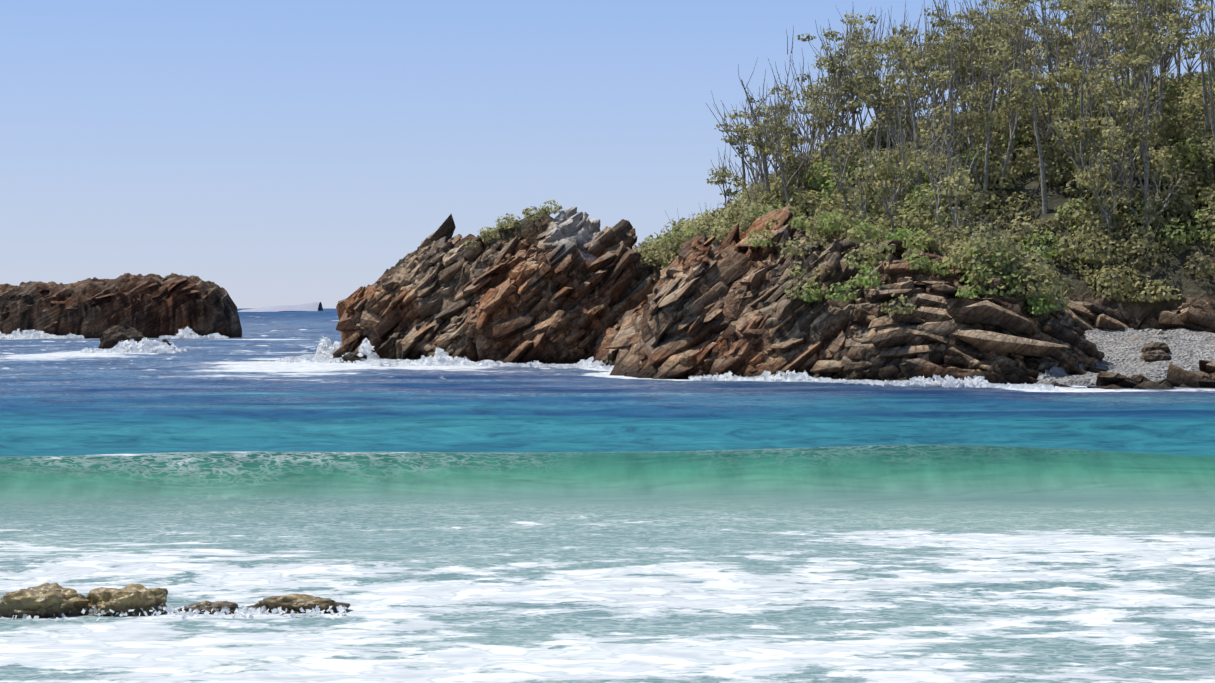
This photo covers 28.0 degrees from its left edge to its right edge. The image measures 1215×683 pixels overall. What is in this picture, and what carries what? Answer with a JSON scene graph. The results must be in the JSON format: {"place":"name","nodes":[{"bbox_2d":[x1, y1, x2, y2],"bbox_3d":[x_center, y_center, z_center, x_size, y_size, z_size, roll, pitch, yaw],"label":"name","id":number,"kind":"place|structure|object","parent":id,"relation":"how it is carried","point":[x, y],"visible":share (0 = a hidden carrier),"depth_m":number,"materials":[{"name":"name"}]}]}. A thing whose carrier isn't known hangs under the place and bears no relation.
{"place":"outdoors","nodes":[
{"label":"outdoors","id":0,"kind":"place"},
{"bbox_2d":[238,302,322,311],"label":"coast land","id":1,"kind":"structure","parent":0,"point":[314,306],"depth_m":2962.37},
{"bbox_2d":[0,308,1214,682],"bbox_3d":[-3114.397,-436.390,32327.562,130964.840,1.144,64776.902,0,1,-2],"label":"sea","id":2,"kind":"structure","parent":0,"point":[470,524],"depth_m":48.03,"materials":[{"name":"liquid"}]},
{"bbox_2d":[0,328,83,338],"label":"foam","id":3,"kind":"object","parent":2,"relation":"on","point":[29,334],"visible":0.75,"depth_m":337.62,"materials":[{"name":"liquid"}]},
{"bbox_2d":[0,583,90,617],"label":"foreground rock","id":4,"kind":"object","parent":2,"relation":"in","point":[46,600],"visible":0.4,"depth_m":33.13,"materials":[{"name":"stone"}]},
{"bbox_2d":[0,272,241,338],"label":"island rock","id":5,"kind":"object","parent":2,"relation":"in","point":[210,307],"visible":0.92,"depth_m":343.75,"materials":[{"name":"stone"}]},
{"bbox_2d":[0,275,199,330],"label":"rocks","id":6,"kind":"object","parent":5,"relation":"on","point":[163,291],"depth_m":344.08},
{"bbox_2d":[99,325,147,348],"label":"islet rock","id":7,"kind":"object","parent":2,"relation":"in","point":[113,336],"visible":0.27,"depth_m":237.07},
{"bbox_2d":[85,583,167,615],"bbox_3d":[-6.651,3.872,33.760,1.187,0.953,1.102,0,1,-2],"label":"foreground rock","id":8,"kind":"object","parent":2,"relation":"in","point":[131,596],"visible":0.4,"depth_m":33.43,"materials":[{"name":"stone"}]},
{"bbox_2d":[80,337,186,352],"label":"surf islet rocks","id":9,"kind":"object","parent":2,"relation":"in","point":[141,346],"visible":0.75,"depth_m":231.44,"materials":[{"name":"liquid"}]},
{"bbox_2d":[5,605,346,621],"bbox_3d":[-5.847,3.685,33.481,4.529,0.163,1.644,0,1,-2],"label":"sea foam","id":10,"kind":"object","parent":2,"relation":"on","point":[239,610],"visible":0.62,"depth_m":33.35,"materials":[{"name":"liquid"}]},
{"bbox_2d":[159,326,227,338],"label":"foam","id":11,"kind":"object","parent":2,"relation":"in","point":[186,333],"visible":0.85,"depth_m":337.95,"materials":[{"name":"liquid"}]},
{"bbox_2d":[179,601,238,614],"bbox_3d":[-5.536,3.768,33.923,0.894,0.320,0.616,0,1,-2],"label":"foreground rock","id":12,"kind":"object","parent":2,"relation":"in","point":[209,606],"visible":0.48,"depth_m":33.78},
{"bbox_2d":[247,594,350,613],"bbox_3d":[-4.336,3.782,34.184,1.470,0.509,0.883,0,1,-2],"label":"foreground rock","id":13,"kind":"object","parent":2,"relation":"in","point":[295,603],"visible":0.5,"depth_m":33.85,"materials":[{"name":"stone"}]},
{"bbox_2d":[299,336,340,357],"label":"wave splash","id":14,"kind":"object","parent":2,"relation":"on","point":[326,348],"visible":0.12,"depth_m":202.03,"materials":[{"name":"liquid"}]},
{"bbox_2d":[278,338,460,365],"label":"sea foam","id":15,"kind":"object","parent":2,"relation":"on","point":[366,347],"visible":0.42,"depth_m":188.78,"materials":[{"name":"liquid"}]},
{"bbox_2d":[356,355,614,369],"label":"sea foam","id":16,"kind":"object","parent":2,"relation":"on","point":[581,363],"visible":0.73,"depth_m":177.69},
{"bbox_2d":[688,370,1059,390],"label":"sea foam","id":17,"kind":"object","parent":2,"relation":"on","point":[975,382],"visible":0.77,"depth_m":134.02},
{"bbox_2d":[0,0,1214,307],"label":"sky","id":18,"kind":"structure","parent":0,"point":[267,152],"materials":[{"name":"blue"}]},
{"bbox_2d":[333,102,1214,387],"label":"headland terrain","id":19,"kind":"structure","parent":0,"point":[1125,346],"depth_m":158.74,"materials":[{"name":"stone"}]},
{"bbox_2d":[706,147,763,207],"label":"tree","id":20,"kind":"object","parent":19,"relation":"on","point":[722,171],"visible":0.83,"depth_m":200.36,"materials":[{"name":"green plant"}]},
{"bbox_2d":[725,92,757,191],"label":"tall gum","id":21,"kind":"object","parent":19,"relation":"on","point":[743,164],"visible":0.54,"depth_m":196.19,"materials":[{"name":"green plant"}]},
{"bbox_2d":[726,135,774,208],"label":"tree","id":22,"kind":"object","parent":19,"relation":"on","point":[742,183],"visible":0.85,"depth_m":185.24,"materials":[{"name":"green plant"}]},
{"bbox_2d":[714,90,787,183],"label":"tree","id":23,"kind":"object","parent":19,"relation":"on","point":[737,140],"visible":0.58,"depth_m":195.67,"materials":[{"name":"green plant"}]},
{"bbox_2d":[707,83,796,185],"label":"tree","id":24,"kind":"object","parent":19,"relation":"on","point":[757,153],"visible":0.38,"depth_m":191.83,"materials":[{"name":"grey plant"}]},
{"bbox_2d":[738,58,779,203],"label":"tall gum","id":25,"kind":"object","parent":19,"relation":"on","point":[767,184],"visible":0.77,"depth_m":185.09,"materials":[{"name":"grey plant"}]},
{"bbox_2d":[735,86,806,203],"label":"tree","id":26,"kind":"object","parent":19,"relation":"on","point":[766,150],"visible":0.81,"depth_m":185.06,"materials":[{"name":"green plant"}]},
{"bbox_2d":[742,67,802,176],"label":"tree","id":27,"kind":"object","parent":19,"relation":"on","point":[781,105],"visible":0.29,"depth_m":195.51,"materials":[{"name":"green plant"}]},
{"bbox_2d":[333,205,1214,388],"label":"headland slabs","id":28,"kind":"structure","parent":19,"relation":"on","point":[853,359],"depth_m":148.14,"materials":[{"name":"stone"}]},
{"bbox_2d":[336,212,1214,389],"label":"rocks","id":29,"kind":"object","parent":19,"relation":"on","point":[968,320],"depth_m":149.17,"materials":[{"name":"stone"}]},
{"bbox_2d":[746,92,815,206],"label":"tree","id":30,"kind":"object","parent":19,"relation":"on","point":[774,119],"visible":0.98,"depth_m":182.06,"materials":[{"name":"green plant"}]},
{"bbox_2d":[739,85,830,184],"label":"tree","id":31,"kind":"object","parent":19,"relation":"on","point":[765,109],"visible":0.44,"depth_m":189.19,"materials":[{"name":"green plant"}]},
{"bbox_2d":[768,40,853,157],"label":"tree","id":32,"kind":"object","parent":19,"relation":"on","point":[809,111],"visible":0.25,"depth_m":200.23,"materials":[{"name":"green plant"}]},
{"bbox_2d":[776,78,845,189],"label":"tree","id":33,"kind":"object","parent":19,"relation":"on","point":[821,124],"visible":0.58,"depth_m":186.69,"materials":[{"name":"green plant"}]},
{"bbox_2d":[775,36,847,170],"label":"tree","id":34,"kind":"object","parent":19,"relation":"on","point":[814,131],"visible":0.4,"depth_m":188.29,"materials":[{"name":"green plant"}]},
{"bbox_2d":[782,75,856,195],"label":"tree","id":35,"kind":"object","parent":19,"relation":"on","point":[797,127],"visible":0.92,"depth_m":184.72,"materials":[{"name":"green plant"}]},
{"bbox_2d":[786,10,879,158],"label":"tree","id":36,"kind":"object","parent":19,"relation":"on","point":[854,68],"visible":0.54,"depth_m":187.89,"materials":[{"name":"green plant"}]},
{"bbox_2d":[797,9,875,140],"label":"tall gum","id":37,"kind":"object","parent":19,"relation":"on","point":[812,38],"visible":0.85,"depth_m":189.73,"materials":[{"name":"green plant"}]},
{"bbox_2d":[806,59,868,182],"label":"tree","id":38,"kind":"object","parent":19,"relation":"on","point":[823,108],"visible":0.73,"depth_m":185.25,"materials":[{"name":"green plant"}]},
{"bbox_2d":[463,63,1214,315],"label":"scrub bushes","id":39,"kind":"object","parent":19,"relation":"on","point":[983,253],"visible":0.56,"depth_m":164.85,"materials":[{"name":"green plant"}]},
{"bbox_2d":[815,100,874,213],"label":"tree","id":40,"kind":"object","parent":19,"relation":"on","point":[842,143],"visible":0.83,"depth_m":176.00,"materials":[{"name":"green plant"}]},
{"bbox_2d":[817,43,877,169],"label":"tree","id":41,"kind":"object","parent":19,"relation":"on","point":[843,86],"visible":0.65,"depth_m":185.74,"materials":[{"name":"green plant"}]},
{"bbox_2d":[815,13,883,154],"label":"tree","id":42,"kind":"object","parent":19,"relation":"on","point":[831,68],"visible":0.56,"depth_m":187.46,"materials":[{"name":"green plant"}]},
{"bbox_2d":[828,120,881,218],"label":"tree","id":43,"kind":"object","parent":19,"relation":"on","point":[867,189],"visible":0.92,"depth_m":152.57,"materials":[{"name":"green plant"}]},
{"bbox_2d":[809,7,938,111],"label":"tree","id":44,"kind":"object","parent":19,"relation":"on","point":[875,43],"visible":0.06,"depth_m":200.37,"materials":[{"name":"green plant"}]},
{"bbox_2d":[835,6,914,121],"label":"tree","id":45,"kind":"object","parent":19,"relation":"on","point":[856,32],"visible":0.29,"depth_m":195.18,"materials":[{"name":"green plant"}]},
{"bbox_2d":[837,39,914,150],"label":"tree","id":46,"kind":"object","parent":19,"relation":"on","point":[859,74],"visible":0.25,"depth_m":188.06,"materials":[{"name":"green plant"}]},
{"bbox_2d":[845,10,913,149],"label":"tree","id":47,"kind":"object","parent":19,"relation":"on","point":[892,47],"visible":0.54,"depth_m":182.70,"materials":[{"name":"green plant"}]},
{"bbox_2d":[841,42,932,151],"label":"tree","id":48,"kind":"object","parent":19,"relation":"on","point":[878,102],"visible":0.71,"depth_m":180.74,"materials":[{"name":"green plant"}]},
{"bbox_2d":[846,106,937,206],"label":"tree","id":49,"kind":"object","parent":19,"relation":"on","point":[898,154],"visible":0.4,"depth_m":172.92,"materials":[{"name":"green plant"}]},
{"bbox_2d":[850,7,942,149],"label":"tree","id":50,"kind":"object","parent":19,"relation":"on","point":[864,57],"visible":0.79,"depth_m":180.20,"materials":[{"name":"green plant"}]},
{"bbox_2d":[852,118,945,233],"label":"tree","id":51,"kind":"object","parent":19,"relation":"on","point":[886,171],"visible":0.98,"depth_m":151.18,"materials":[{"name":"green plant"}]},
{"bbox_2d":[894,25,931,191],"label":"tall gum","id":52,"kind":"object","parent":19,"relation":"on","point":[920,180],"visible":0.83,"depth_m":172.89,"materials":[{"name":"grey plant"}]},
{"bbox_2d":[893,0,961,150],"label":"tree","id":53,"kind":"object","parent":19,"relation":"on","point":[924,45],"visible":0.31,"depth_m":182.12,"materials":[{"name":"green plant"}]},
{"bbox_2d":[886,8,971,145],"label":"tree","id":54,"kind":"object","parent":19,"relation":"on","point":[916,77],"visible":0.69,"depth_m":176.13,"materials":[{"name":"green plant"}]},
{"bbox_2d":[904,116,966,236],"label":"tree","id":55,"kind":"object","parent":19,"relation":"on","point":[942,162],"visible":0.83,"depth_m":167.53,"materials":[{"name":"green plant"}]},
{"bbox_2d":[897,52,973,154],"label":"tree","id":56,"kind":"object","parent":19,"relation":"on","point":[922,92],"visible":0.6,"depth_m":175.63,"materials":[{"name":"green plant"}]},
{"bbox_2d":[889,2,985,167],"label":"tree","id":57,"kind":"object","parent":19,"relation":"on","point":[927,56],"visible":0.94,"depth_m":173.70,"materials":[{"name":"green plant"}]},
{"bbox_2d":[907,117,985,240],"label":"tree","id":58,"kind":"object","parent":19,"relation":"on","point":[965,186],"visible":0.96,"depth_m":147.02,"materials":[{"name":"green plant"}]},
{"bbox_2d":[927,19,968,151],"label":"tree","id":59,"kind":"object","parent":19,"relation":"on","point":[948,55],"visible":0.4,"depth_m":175.77,"materials":[{"name":"green plant"}]},
{"bbox_2d":[916,82,981,199],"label":"tree","id":60,"kind":"object","parent":19,"relation":"on","point":[954,137],"visible":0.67,"depth_m":170.22,"materials":[{"name":"green plant"}]},
{"bbox_2d":[929,15,982,206],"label":"tall gum","id":61,"kind":"object","parent":19,"relation":"on","point":[947,75],"visible":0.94,"depth_m":169.32,"materials":[{"name":"grey plant"}]},
{"bbox_2d":[926,0,1004,144],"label":"tree","id":62,"kind":"object","parent":19,"relation":"on","point":[985,46],"visible":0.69,"depth_m":174.63,"materials":[{"name":"green plant"}]},
{"bbox_2d":[925,70,1008,206],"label":"tree","id":63,"kind":"object","parent":19,"relation":"on","point":[938,112],"visible":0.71,"depth_m":169.65,"materials":[{"name":"green plant"}]},
{"bbox_2d":[936,26,1004,126],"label":"tree","id":64,"kind":"object","parent":19,"relation":"on","point":[976,73],"visible":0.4,"depth_m":181.70,"materials":[{"name":"green plant"}]},
{"bbox_2d":[953,45,1000,165],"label":"tree","id":65,"kind":"object","parent":19,"relation":"on","point":[981,104],"visible":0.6,"depth_m":171.71,"materials":[{"name":"green plant"}]},
{"bbox_2d":[960,40,1014,197],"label":"tall gum","id":66,"kind":"object","parent":19,"relation":"on","point":[967,99],"visible":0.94,"depth_m":168.02,"materials":[{"name":"green plant"}]},
{"bbox_2d":[953,0,1036,100],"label":"tree","id":67,"kind":"object","parent":19,"relation":"on","point":[972,12],"visible":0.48,"depth_m":185.53,"materials":[{"name":"green plant"}]},
{"bbox_2d":[943,0,1067,133],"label":"tree","id":68,"kind":"object","parent":19,"relation":"on","point":[1005,32],"visible":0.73,"depth_m":176.24,"materials":[{"name":"green plant"}]},
{"bbox_2d":[969,46,1041,191],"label":"tree","id":69,"kind":"object","parent":19,"relation":"on","point":[1020,97],"visible":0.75,"depth_m":168.28,"materials":[{"name":"green plant"}]},
{"bbox_2d":[980,0,1033,178],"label":"tall gum","id":70,"kind":"object","parent":19,"relation":"on","point":[998,12],"visible":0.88,"depth_m":169.22,"materials":[{"name":"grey plant"}]},
{"bbox_2d":[962,0,1060,100],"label":"tree","id":71,"kind":"object","parent":19,"relation":"on","point":[1050,24],"visible":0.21,"depth_m":189.46,"materials":[{"name":"green plant"}]},
{"bbox_2d":[1005,56,1048,213],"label":"tall gum","id":72,"kind":"object","parent":19,"relation":"on","point":[1026,83],"visible":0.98,"depth_m":165.04,"materials":[{"name":"grey plant"}]},
{"bbox_2d":[999,18,1056,152],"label":"tree","id":73,"kind":"object","parent":19,"relation":"on","point":[1029,62],"visible":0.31,"depth_m":172.94,"materials":[{"name":"green plant"}]},
{"bbox_2d":[1003,11,1076,68],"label":"tree","id":74,"kind":"object","parent":19,"relation":"on","point":[1019,40],"visible":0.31,"depth_m":189.11,"materials":[{"name":"green plant"}]},
{"bbox_2d":[1007,2,1076,138],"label":"tree","id":75,"kind":"object","parent":19,"relation":"on","point":[1064,50],"visible":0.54,"depth_m":172.84,"materials":[{"name":"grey plant"}]},
{"bbox_2d":[1001,38,1099,155],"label":"tree","id":76,"kind":"object","parent":19,"relation":"on","point":[1050,77],"visible":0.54,"depth_m":170.40,"materials":[{"name":"green plant"}]},
{"bbox_2d":[983,0,1118,126],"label":"tree","id":77,"kind":"object","parent":19,"relation":"on","point":[1075,3],"visible":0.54,"depth_m":175.64,"materials":[{"name":"grey plant"}]},
{"bbox_2d":[1021,2,1094,86],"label":"tree","id":78,"kind":"object","parent":19,"relation":"on","point":[1070,44],"visible":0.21,"depth_m":190.90,"materials":[{"name":"green plant"}]},
{"bbox_2d":[1015,0,1113,90],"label":"tree","id":79,"kind":"object","parent":19,"relation":"on","point":[1067,23],"visible":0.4,"depth_m":184.04,"materials":[{"name":"green plant"}]},
{"bbox_2d":[1024,23,1111,152],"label":"tree","id":80,"kind":"object","parent":19,"relation":"on","point":[1068,72],"visible":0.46,"depth_m":170.70,"materials":[{"name":"green plant"}]},
{"bbox_2d":[1043,77,1098,196],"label":"tree","id":81,"kind":"object","parent":19,"relation":"on","point":[1060,131],"visible":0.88,"depth_m":164.33,"materials":[{"name":"green plant"}]},
{"bbox_2d":[1075,21,1108,171],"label":"tall gum","id":82,"kind":"object","parent":19,"relation":"on","point":[1081,107],"visible":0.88,"depth_m":166.37,"materials":[{"name":"grey plant"}]},
{"bbox_2d":[1034,1,1151,122],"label":"tree","id":83,"kind":"object","parent":19,"relation":"on","point":[1093,108],"visible":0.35,"depth_m":174.15,"materials":[{"name":"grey plant"}]},
{"bbox_2d":[1053,133,1133,244],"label":"tree","id":84,"kind":"object","parent":19,"relation":"on","point":[1083,181],"visible":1,"depth_m":161.21,"materials":[{"name":"green plant"}]},
{"bbox_2d":[1074,0,1133,97],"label":"tree","id":85,"kind":"object","parent":19,"relation":"on","point":[1082,20],"visible":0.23,"depth_m":179.65,"materials":[{"name":"green plant"}]},
{"bbox_2d":[1053,28,1156,195],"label":"tree","id":86,"kind":"object","parent":19,"relation":"on","point":[1107,82],"visible":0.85,"depth_m":163.99,"materials":[{"name":"green plant"}]},
{"bbox_2d":[1058,0,1154,126],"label":"tree","id":87,"kind":"object","parent":19,"relation":"on","point":[1113,57],"visible":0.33,"depth_m":173.58,"materials":[{"name":"green plant"}]},
{"bbox_2d":[1083,0,1142,119],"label":"tree","id":88,"kind":"object","parent":19,"relation":"on","point":[1092,6],"visible":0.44,"depth_m":174.65,"materials":[{"name":"green plant"}]},
{"bbox_2d":[1073,89,1160,213],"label":"tree","id":89,"kind":"object","parent":19,"relation":"on","point":[1133,139],"visible":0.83,"depth_m":162.08,"materials":[{"name":"green plant"}]},
{"bbox_2d":[1067,1,1183,166],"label":"tree","id":90,"kind":"object","parent":19,"relation":"on","point":[1132,49],"visible":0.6,"depth_m":166.46,"materials":[{"name":"green plant"}]},
{"bbox_2d":[1090,0,1161,149],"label":"tree","id":91,"kind":"object","parent":19,"relation":"on","point":[1114,30],"visible":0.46,"depth_m":170.36,"materials":[{"name":"green plant"}]},
{"bbox_2d":[1105,0,1154,148],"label":"tree","id":92,"kind":"object","parent":19,"relation":"on","point":[1145,36],"visible":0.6,"depth_m":167.96,"materials":[{"name":"green plant"}]},
{"bbox_2d":[1104,39,1169,206],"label":"tree","id":93,"kind":"object","parent":19,"relation":"on","point":[1123,96],"visible":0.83,"depth_m":163.13,"materials":[{"name":"green plant"}]},
{"bbox_2d":[1092,0,1188,113],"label":"tree","id":94,"kind":"object","parent":19,"relation":"on","point":[1171,17],"visible":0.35,"depth_m":172.25,"materials":[{"name":"green plant"}]},
{"bbox_2d":[1112,146,1189,244],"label":"tree","id":95,"kind":"object","parent":19,"relation":"on","point":[1158,201],"visible":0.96,"depth_m":160.88,"materials":[{"name":"grey plant"}]},
{"bbox_2d":[1112,0,1190,97],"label":"tree","id":96,"kind":"object","parent":19,"relation":"on","point":[1182,11],"visible":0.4,"depth_m":181.31,"materials":[{"name":"green plant"}]},
{"bbox_2d":[1119,21,1184,204],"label":"tall gum","id":97,"kind":"object","parent":19,"relation":"on","point":[1170,28],"visible":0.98,"depth_m":162.20,"materials":[{"name":"green plant"}]},
{"bbox_2d":[1110,1,1199,101],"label":"tree","id":98,"kind":"object","parent":19,"relation":"on","point":[1185,45],"visible":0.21,"depth_m":179.83,"materials":[{"name":"green plant"}]},
{"bbox_2d":[1141,342,1169,352],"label":"beach boulder","id":99,"kind":"object","parent":19,"relation":"on","point":[1153,346],"visible":0.54,"depth_m":144.62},
{"bbox_2d":[1144,350,1171,361],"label":"beach boulder","id":100,"kind":"object","parent":19,"relation":"on","point":[1155,355],"visible":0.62,"depth_m":141.77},
{"bbox_2d":[1145,10,1179,141],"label":"tall gum","id":101,"kind":"object","parent":19,"relation":"on","point":[1159,48],"visible":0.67,"depth_m":171.18,"materials":[{"name":"green plant"}]},
{"bbox_2d":[1152,0,1205,79],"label":"tree","id":102,"kind":"object","parent":19,"relation":"on","point":[1186,22],"visible":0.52,"depth_m":187.02,"materials":[{"name":"green plant"}]},
{"bbox_2d":[1169,0,1194,83],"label":"tall gum","id":103,"kind":"object","parent":19,"relation":"on","point":[1178,54],"visible":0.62,"depth_m":184.29,"materials":[{"name":"green plant"}]},
{"bbox_2d":[1172,0,1214,107],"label":"tree","id":104,"kind":"object","parent":19,"relation":"on","point":[1206,41],"visible":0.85,"depth_m":167.18,"materials":[{"name":"grey plant"}]},
{"bbox_2d":[1183,8,1214,147],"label":"tall gum","id":105,"kind":"object","parent":19,"relation":"on","point":[1211,104],"visible":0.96,"depth_m":163.87,"materials":[{"name":"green plant"}]},
{"bbox_2d":[1192,0,1214,137],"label":"tall gum","id":106,"kind":"object","parent":19,"relation":"on","point":[1206,115],"visible":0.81,"depth_m":169.91,"materials":[{"name":"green plant"}]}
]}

